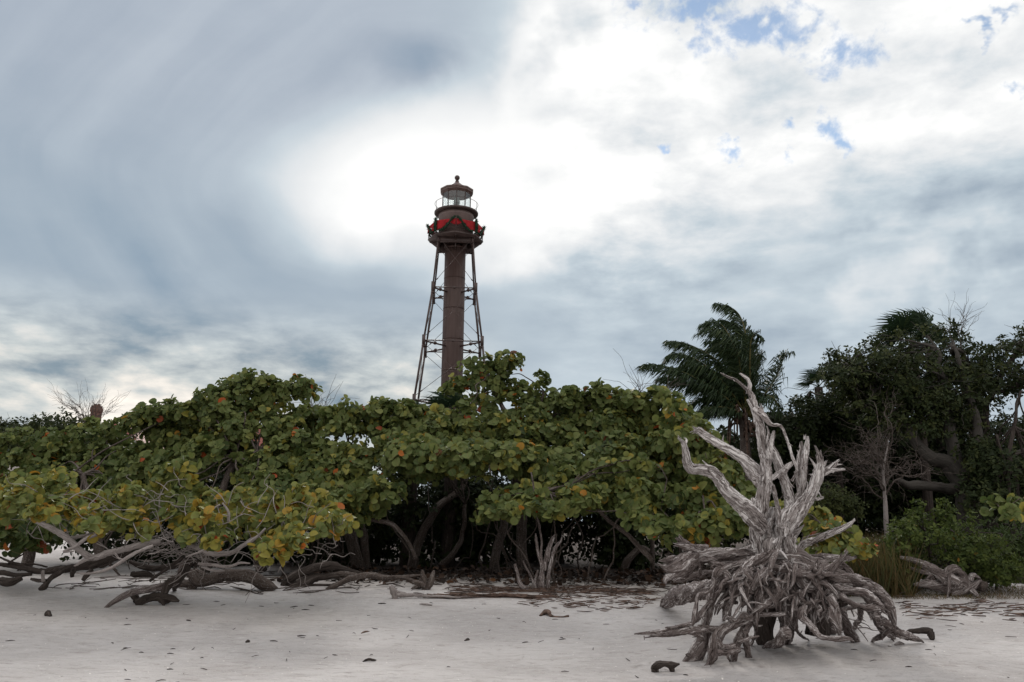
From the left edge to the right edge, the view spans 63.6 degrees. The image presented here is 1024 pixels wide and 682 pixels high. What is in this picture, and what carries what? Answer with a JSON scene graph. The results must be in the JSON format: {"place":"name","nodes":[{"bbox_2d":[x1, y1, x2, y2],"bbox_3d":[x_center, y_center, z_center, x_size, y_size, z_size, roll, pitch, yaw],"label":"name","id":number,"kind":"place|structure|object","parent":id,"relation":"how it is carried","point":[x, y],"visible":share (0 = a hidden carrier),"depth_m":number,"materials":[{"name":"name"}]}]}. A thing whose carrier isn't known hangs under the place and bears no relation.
{"place":"outdoors","nodes":[
{"label":"outdoors","id":0,"kind":"place"},
{"bbox_2d":[167,429,308,534],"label":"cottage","id":1,"kind":"structure","parent":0,"point":[261,442],"depth_m":49.16,"materials":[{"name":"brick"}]},
{"bbox_2d":[0,525,1023,681],"bbox_3d":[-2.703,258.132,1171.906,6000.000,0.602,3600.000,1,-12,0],"label":"sand ground","id":2,"kind":"structure","parent":0,"point":[29,654],"depth_m":10.38,"materials":[{"name":"beige sand"}]},
{"bbox_2d":[0,406,88,449],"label":"tree","id":3,"kind":"object","parent":2,"relation":"on","point":[47,422],"visible":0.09,"depth_m":40.69,"materials":[{"name":"green plant"}]},
{"bbox_2d":[44,610,51,616],"bbox_3d":[-6.601,3.882,11.782,0.126,0.088,0.083,-1,-13,9],"label":"wood chunk","id":4,"kind":"object","parent":2,"relation":"on","point":[48,613],"visible":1,"depth_m":11.76,"materials":[{"name":"brown plant"}]},
{"bbox_2d":[8,404,163,534],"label":"cottage","id":5,"kind":"structure","parent":2,"relation":"on","point":[98,413],"depth_m":51.94,"materials":[{"name":"brick"}]},
{"bbox_2d":[46,378,126,535],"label":"bare tree","id":6,"kind":"object","parent":2,"relation":"on","point":[88,410],"visible":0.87,"depth_m":40.10,"materials":[{"name":"brown plant"}]},
{"bbox_2d":[0,394,199,574],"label":"sea grape","id":7,"kind":"object","parent":2,"relation":"on","point":[109,455],"visible":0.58,"depth_m":20.01,"materials":[{"name":"green plant"}]},
{"bbox_2d":[0,511,199,590],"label":"sea grape","id":8,"kind":"object","parent":2,"relation":"on","point":[13,533],"visible":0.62,"depth_m":13.89,"materials":[{"name":"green plant"}]},
{"bbox_2d":[83,417,149,443],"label":"tree","id":9,"kind":"object","parent":2,"relation":"on","point":[134,437],"visible":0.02,"depth_m":40.85,"materials":[{"name":"green plant"}]},
{"bbox_2d":[54,470,209,562],"bbox_3d":[-10.686,5.114,22.744,4.832,4.786,4.914,1,-12,0],"label":"shade shrub","id":10,"kind":"object","parent":2,"relation":"on","point":[115,535],"visible":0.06,"depth_m":21.42,"materials":[{"name":"green plant"}]},
{"bbox_2d":[104,559,189,607],"bbox_3d":[-5.704,3.846,12.903,1.288,0.851,0.194,9,-15,-35],"label":"driftwood log","id":11,"kind":"object","parent":2,"relation":"on","point":[140,590],"visible":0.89,"depth_m":12.84,"materials":[{"name":"grey wood"}]},
{"bbox_2d":[130,556,198,605],"bbox_3d":[-5.560,3.967,13.648,1.005,0.882,1.682,1,-12,0],"label":"gnarled root","id":12,"kind":"object","parent":2,"relation":"on","point":[163,597],"visible":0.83,"depth_m":13.01,"materials":[{"name":"grey plant"}]},
{"bbox_2d":[0,452,359,602],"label":"sea grape","id":13,"kind":"object","parent":2,"relation":"on","point":[98,514],"visible":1,"depth_m":12.55,"materials":[{"name":"green plant"}]},
{"bbox_2d":[154,459,274,568],"bbox_3d":[-8.409,4.924,23.253,5.445,4.489,4.751,-6,-14,26],"label":"shade shrub","id":14,"kind":"object","parent":2,"relation":"on","point":[226,545],"visible":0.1,"depth_m":21.49,"materials":[{"name":"green plant"}]},
{"bbox_2d":[179,568,277,590],"bbox_3d":[-5.072,4.244,14.528,1.944,0.482,0.421,-2,-13,12],"label":"fallen log","id":15,"kind":"object","parent":2,"relation":"on","point":[261,582],"visible":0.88,"depth_m":14.45,"materials":[{"name":"wood"}]},
{"bbox_2d":[118,367,343,574],"bbox_3d":[-6.665,2.781,18.602,6.140,4.916,5.037,1,-12,0],"label":"sea grape","id":16,"kind":"object","parent":2,"relation":"on","point":[228,417],"visible":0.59,"depth_m":19.07,"materials":[{"name":"green plant"}]},
{"bbox_2d":[214,441,343,564],"bbox_3d":[-7.443,4.474,22.789,6.650,4.850,4.795,7,-14,-28],"label":"shade shrub","id":17,"kind":"object","parent":2,"relation":"on","point":[295,558],"visible":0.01,"depth_m":22.06,"materials":[{"name":"green plant"}]},
{"bbox_2d":[280,561,362,587],"bbox_3d":[-3.509,4.341,15.248,1.404,0.536,0.694,1,-12,0],"label":"crooked log","id":18,"kind":"object","parent":2,"relation":"on","point":[312,577],"visible":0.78,"depth_m":15.17,"materials":[{"name":"wood"}]},
{"bbox_2d":[294,374,356,564],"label":"bare tree","id":19,"kind":"object","parent":2,"relation":"on","point":[312,553],"visible":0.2,"depth_m":21.62,"materials":[{"name":"brown plant"}]},
{"bbox_2d":[296,571,420,588],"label":"fallen branch","id":20,"kind":"object","parent":2,"relation":"on","point":[351,576],"visible":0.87,"depth_m":15.06,"materials":[{"name":"wood"}]},
{"bbox_2d":[294,439,439,566],"bbox_3d":[-4.095,5.195,22.561,5.991,5.154,4.740,-2,-13,12],"label":"shade shrub","id":21,"kind":"object","parent":2,"relation":"on","point":[383,538],"visible":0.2,"depth_m":21.32,"materials":[{"name":"green plant"}]},
{"bbox_2d":[362,658,375,661],"bbox_3d":[-1.577,3.546,9.194,0.169,0.041,0.060,8,-15,-31],"label":"stick","id":22,"kind":"object","parent":2,"relation":"on","point":[369,659],"visible":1,"depth_m":9.18,"materials":[{"name":"wood"}]},
{"bbox_2d":[285,375,455,572],"bbox_3d":[-3.204,2.969,18.887,4.468,4.724,6.044,1,-12,0],"label":"sea grape","id":23,"kind":"object","parent":2,"relation":"on","point":[361,493],"visible":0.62,"depth_m":18.40,"materials":[{"name":"green plant"}]},
{"bbox_2d":[399,401,419,566],"bbox_3d":[-2.962,3.716,21.686,1.087,4.441,0.720,1,-12,0],"label":"trunk","id":24,"kind":"object","parent":2,"relation":"on","point":[411,535],"visible":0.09,"depth_m":21.31,"materials":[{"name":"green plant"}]},
{"bbox_2d":[411,570,434,589],"bbox_3d":[-1.611,4.310,14.820,0.455,0.399,0.276,1,-12,0],"label":"root ball","id":25,"kind":"object","parent":2,"relation":"on","point":[424,583],"visible":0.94,"depth_m":14.77,"materials":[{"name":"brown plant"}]},
{"bbox_2d":[421,388,465,566],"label":"fan palm","id":26,"kind":"object","parent":2,"relation":"on","point":[448,537],"visible":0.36,"depth_m":21.41,"materials":[{"name":"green plant"}]},
{"bbox_2d":[387,472,516,567],"bbox_3d":[-1.960,4.811,23.397,4.253,4.488,5.212,1,-12,0],"label":"shade shrub","id":27,"kind":"object","parent":2,"relation":"on","point":[437,493],"visible":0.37,"depth_m":21.52,"materials":[{"name":"green plant"}]},
{"bbox_2d":[412,175,496,496],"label":"lighthouse","id":28,"kind":"object","parent":2,"relation":"on","point":[456,243],"visible":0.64,"depth_m":66.83,"materials":[{"name":"metal"}]},
{"bbox_2d":[427,218,483,236],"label":"bunting","id":29,"kind":"object","parent":28,"relation":"attached to","point":[443,222],"visible":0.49,"depth_m":66.71,"materials":[{"name":"red fabric"}]},
{"bbox_2d":[426,213,485,238],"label":"garland","id":30,"kind":"object","parent":28,"relation":"attached to","point":[447,224],"visible":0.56,"depth_m":66.75},
{"bbox_2d":[366,398,550,572],"bbox_3d":[-1.326,3.299,18.894,4.242,4.184,6.349,1,-12,0],"label":"sea grape","id":31,"kind":"object","parent":2,"relation":"on","point":[465,447],"visible":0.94,"depth_m":17.30,"materials":[{"name":"green plant"}]},
{"bbox_2d":[389,585,559,598],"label":"palm frond","id":32,"kind":"object","parent":2,"relation":"on","point":[395,593],"visible":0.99,"depth_m":13.86,"materials":[{"name":"plant"}]},
{"bbox_2d":[48,571,914,596],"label":"shade twigs","id":33,"kind":"object","parent":2,"relation":"on","point":[273,578],"visible":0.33,"depth_m":15.09,"materials":[{"name":"brown wood"}]},
{"bbox_2d":[269,564,711,586],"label":"leaf litter","id":34,"kind":"object","parent":2,"relation":"on","point":[441,571],"visible":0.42,"depth_m":17.54,"materials":[{"name":"brown plant"}]},
{"bbox_2d":[437,349,560,565],"bbox_3d":[-0.262,2.706,19.777,3.141,5.131,2.147,1,-12,0],"label":"sea grape","id":35,"kind":"object","parent":2,"relation":"on","point":[494,376],"visible":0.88,"depth_m":20.03,"materials":[{"name":"green plant"}]},
{"bbox_2d":[446,466,569,564],"bbox_3d":[0.360,5.096,22.654,4.637,4.616,4.981,1,-12,0],"label":"shade shrub","id":36,"kind":"object","parent":2,"relation":"on","point":[531,526],"visible":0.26,"depth_m":21.64,"materials":[{"name":"green plant"}]},
{"bbox_2d":[6,586,1021,681],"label":"shell bits","id":37,"kind":"object","parent":2,"relation":"on","point":[469,632],"visible":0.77,"depth_m":10.46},
{"bbox_2d":[514,472,562,589],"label":"dead stem clump","id":38,"kind":"object","parent":2,"relation":"on","point":[543,563],"visible":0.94,"depth_m":15.21,"materials":[{"name":"grey wood"}]},
{"bbox_2d":[85,602,1012,680],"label":"twig litter","id":39,"kind":"object","parent":2,"relation":"on","point":[489,630],"visible":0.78,"depth_m":9.66,"materials":[{"name":"brown plant"}]},
{"bbox_2d":[444,584,659,595],"bbox_3d":[0.699,4.466,14.832,3.892,0.139,1.730,1,-12,0],"label":"wrack","id":40,"kind":"object","parent":2,"relation":"on","point":[563,589],"visible":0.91,"depth_m":14.78,"materials":[{"name":"plant"}]},
{"bbox_2d":[539,609,568,617],"bbox_3d":[0.610,4.093,12.383,0.234,0.102,0.476,12,-17,-42],"label":"palm husk","id":41,"kind":"object","parent":2,"relation":"on","point":[546,611],"visible":0.99,"depth_m":12.42,"materials":[{"name":"plant"}]},
{"bbox_2d":[488,377,639,576],"bbox_3d":[1.329,2.937,18.232,3.734,4.584,5.220,1,-12,0],"label":"sea grape","id":42,"kind":"object","parent":2,"relation":"on","point":[561,428],"visible":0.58,"depth_m":18.90,"materials":[{"name":"green plant"}]},
{"bbox_2d":[469,451,673,583],"bbox_3d":[1.326,3.351,15.620,3.890,2.629,2.455,4,-13,-16],"label":"sea grape","id":43,"kind":"object","parent":2,"relation":"on","point":[556,500],"visible":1,"depth_m":15.66,"materials":[{"name":"green plant"}]},
{"bbox_2d":[518,590,659,611],"bbox_3d":[1.365,4.332,13.863,2.578,0.187,2.265,1,-12,0],"label":"drift straw","id":44,"kind":"object","parent":2,"relation":"on","point":[623,602],"visible":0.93,"depth_m":13.62,"materials":[{"name":"brown plant"}]},
{"bbox_2d":[528,452,659,569],"bbox_3d":[2.179,4.817,22.802,4.234,4.487,5.035,1,-12,0],"label":"shade shrub","id":45,"kind":"object","parent":2,"relation":"on","point":[604,553],"visible":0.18,"depth_m":21.69,"materials":[{"name":"green plant"}]},
{"bbox_2d":[605,356,685,569],"bbox_3d":[3.514,3.083,20.807,2.322,5.472,2.073,1,-12,0],"label":"bare tree","id":46,"kind":"object","parent":2,"relation":"on","point":[652,551],"visible":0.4,"depth_m":20.62,"materials":[{"name":"brown plant"}]},
{"bbox_2d":[577,384,721,570],"bbox_3d":[3.145,3.281,19.490,3.612,4.468,8.135,1,-12,0],"label":"sea grape","id":47,"kind":"object","parent":2,"relation":"on","point":[643,407],"visible":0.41,"depth_m":18.56,"materials":[{"name":"green plant"}]},
{"bbox_2d":[570,507,735,568],"bbox_3d":[4.072,4.636,23.141,4.392,4.000,5.404,-3,-13,18],"label":"shade shrub","id":48,"kind":"object","parent":2,"relation":"on","point":[605,525],"visible":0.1,"depth_m":21.38,"materials":[{"name":"green plant"}]},
{"bbox_2d":[651,660,679,671],"bbox_3d":[1.589,3.377,8.571,0.301,0.118,0.115,1,-12,0],"label":"wood knuckle","id":49,"kind":"object","parent":2,"relation":"on","point":[656,666],"visible":1,"depth_m":8.55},
{"bbox_2d":[635,302,794,543],"bbox_3d":[7.179,2.761,28.520,4.525,9.265,5.606,-6,-14,28],"label":"coconut palm","id":50,"kind":"object","parent":2,"relation":"on","point":[737,354],"visible":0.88,"depth_m":28.93,"materials":[{"name":"green plant"}]},
{"bbox_2d":[638,397,795,583],"bbox_3d":[3.724,2.858,15.912,2.813,3.740,4.302,-8,-15,34],"label":"sea grape","id":51,"kind":"object","parent":2,"relation":"on","point":[709,515],"visible":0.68,"depth_m":15.65,"materials":[{"name":"green plant"}]},
{"bbox_2d":[663,424,783,547],"bbox_3d":[8.966,6.782,34.443,6.605,7.943,7.169,1,-12,0],"label":"wood tree","id":52,"kind":"object","parent":2,"relation":"on","point":[722,429],"visible":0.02,"depth_m":33.89,"materials":[{"name":"green plant"}]},
{"bbox_2d":[634,372,923,666],"bbox_3d":[3.508,2.338,10.977,3.417,3.376,4.822,-2,-13,13],"label":"driftwood stump","id":53,"kind":"object","parent":2,"relation":"on","point":[773,570],"visible":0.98,"depth_m":9.29,"materials":[{"name":"grey wood"}]},
{"bbox_2d":[657,550,946,578],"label":"woods litter","id":54,"kind":"object","parent":2,"relation":"on","point":[708,568],"visible":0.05,"depth_m":25.29,"materials":[{"name":"brown plant"}]},
{"bbox_2d":[793,367,830,513],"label":"fan palm","id":55,"kind":"object","parent":2,"relation":"on","point":[809,375],"visible":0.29,"depth_m":33.30,"materials":[{"name":"green plant"}]},
{"bbox_2d":[737,382,889,537],"bbox_3d":[11.366,4.642,30.923,6.450,6.576,6.165,1,-12,0],"label":"dark tree","id":56,"kind":"object","parent":2,"relation":"on","point":[816,423],"visible":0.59,"depth_m":29.15,"materials":[{"name":"green plant"}]},
{"bbox_2d":[769,499,878,563],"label":"sea grape","id":57,"kind":"object","parent":2,"relation":"on","point":[854,542],"visible":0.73,"depth_m":13.65,"materials":[{"name":"green plant"}]},
{"bbox_2d":[769,450,882,546],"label":"wood tree","id":58,"kind":"object","parent":2,"relation":"on","point":[790,472],"visible":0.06,"depth_m":32.72,"materials":[{"name":"green plant"}]},
{"bbox_2d":[806,479,872,525],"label":"pale shrub","id":59,"kind":"object","parent":2,"relation":"on","point":[844,502],"visible":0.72,"depth_m":21.00,"materials":[{"name":"green plant"}]},
{"bbox_2d":[794,386,963,537],"bbox_3d":[9.970,3.522,22.444,5.129,5.290,3.608,1,-12,0],"label":"dead tree","id":60,"kind":"object","parent":2,"relation":"on","point":[885,472],"visible":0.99,"depth_m":22.30,"materials":[{"name":"grey plant"}]},
{"bbox_2d":[775,317,1023,542],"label":"tree","id":61,"kind":"object","parent":2,"relation":"on","point":[944,400],"visible":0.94,"depth_m":25.91,"materials":[{"name":"green plant"}]},
{"bbox_2d":[861,308,948,551],"bbox_3d":[15.966,3.468,33.019,3.549,9.952,2.622,1,-12,0],"label":"fan palm","id":62,"kind":"object","parent":2,"relation":"on","point":[901,321],"visible":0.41,"depth_m":33.42,"materials":[{"name":"green plant"}]},
{"bbox_2d":[834,409,992,550],"bbox_3d":[16.140,6.146,34.600,9.736,7.414,6.415,3,-13,-9],"label":"bare tree","id":63,"kind":"object","parent":2,"relation":"on","point":[896,500],"visible":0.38,"depth_m":33.05,"materials":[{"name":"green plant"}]},
{"bbox_2d":[907,627,934,639],"bbox_3d":[5.231,3.752,10.587,0.335,0.166,0.137,-2,-13,11],"label":"dark log","id":64,"kind":"object","parent":2,"relation":"on","point":[929,632],"visible":0.9,"depth_m":10.57,"materials":[{"name":"brown wood"}]},
{"bbox_2d":[907,322,956,542],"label":"fan palm","id":65,"kind":"object","parent":2,"relation":"on","point":[937,440],"visible":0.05,"depth_m":34.54,"materials":[{"name":"green plant"}]},
{"bbox_2d":[900,556,982,597],"bbox_3d":[7.684,4.215,14.749,1.397,0.723,0.416,2,-12,-6],"label":"driftwood","id":66,"kind":"object","parent":2,"relation":"on","point":[952,579],"visible":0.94,"depth_m":14.66,"materials":[{"name":"grey wood"}]},
{"bbox_2d":[872,497,1023,589],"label":"green shrub","id":67,"kind":"object","parent":2,"relation":"on","point":[988,557],"visible":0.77,"depth_m":15.19,"materials":[{"name":"green plant"}]},
{"bbox_2d":[919,288,985,505],"bbox_3d":[16.048,2.802,29.118,2.192,9.626,1.572,1,-12,0],"label":"bare tree","id":68,"kind":"object","parent":2,"relation":"on","point":[965,320],"visible":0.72,"depth_m":29.85,"materials":[{"name":"brown plant"}]},
{"bbox_2d":[895,598,1023,622],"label":"wrack","id":69,"kind":"object","parent":2,"relation":"on","point":[954,609],"visible":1,"depth_m":13.12,"materials":[{"name":"plant"}]},
{"bbox_2d":[925,391,1023,533],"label":"edge tree","id":70,"kind":"object","parent":2,"relation":"on","point":[999,471],"visible":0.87,"depth_m":23.94,"materials":[{"name":"green plant"}]},
{"bbox_2d":[935,412,1023,545],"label":"tree","id":71,"kind":"object","parent":2,"relation":"on","point":[998,423],"visible":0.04,"depth_m":33.96,"materials":[{"name":"green plant"}]},
{"bbox_2d":[971,580,987,591],"bbox_3d":[8.356,4.414,14.940,0.233,0.208,0.614,1,-12,0],"label":"cut log","id":72,"kind":"object","parent":2,"relation":"on","point":[983,586],"visible":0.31,"depth_m":14.67,"materials":[{"name":"grey wood"}]},
{"bbox_2d":[939,549,1023,583],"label":"grass","id":73,"kind":"structure","parent":2,"relation":"on","point":[997,580],"depth_m":17.39,"materials":[{"name":"green plant"}]},
{"bbox_2d":[953,320,1023,533],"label":"open tree","id":74,"kind":"object","parent":2,"relation":"on","point":[1014,381],"visible":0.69,"depth_m":27.32,"materials":[{"name":"green plant"}]},
{"bbox_2d":[968,519,1023,580],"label":"scrub","id":75,"kind":"object","parent":2,"relation":"on","point":[1018,541],"visible":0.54,"depth_m":18.10,"materials":[{"name":"green plant"}]},
{"bbox_2d":[979,493,1023,522],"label":"sea grape","id":76,"kind":"object","parent":2,"relation":"on","point":[1011,507],"visible":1,"depth_m":14.53,"materials":[{"name":"green plant"}]},
{"bbox_2d":[0,0,1023,520],"label":"sky","id":77,"kind":"structure","parent":0,"point":[194,193],"materials":[{"name":"grey"}]},
{"bbox_2d":[811,529,937,597],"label":"grass","id":78,"kind":"structure","parent":0,"point":[875,569],"depth_m":14.58,"materials":[{"name":"plant"}]},
{"bbox_2d":[889,584,1023,599],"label":"beach grass","id":79,"kind":"structure","parent":0,"point":[1016,588],"depth_m":14.70,"materials":[{"name":"plant"}]}
]}

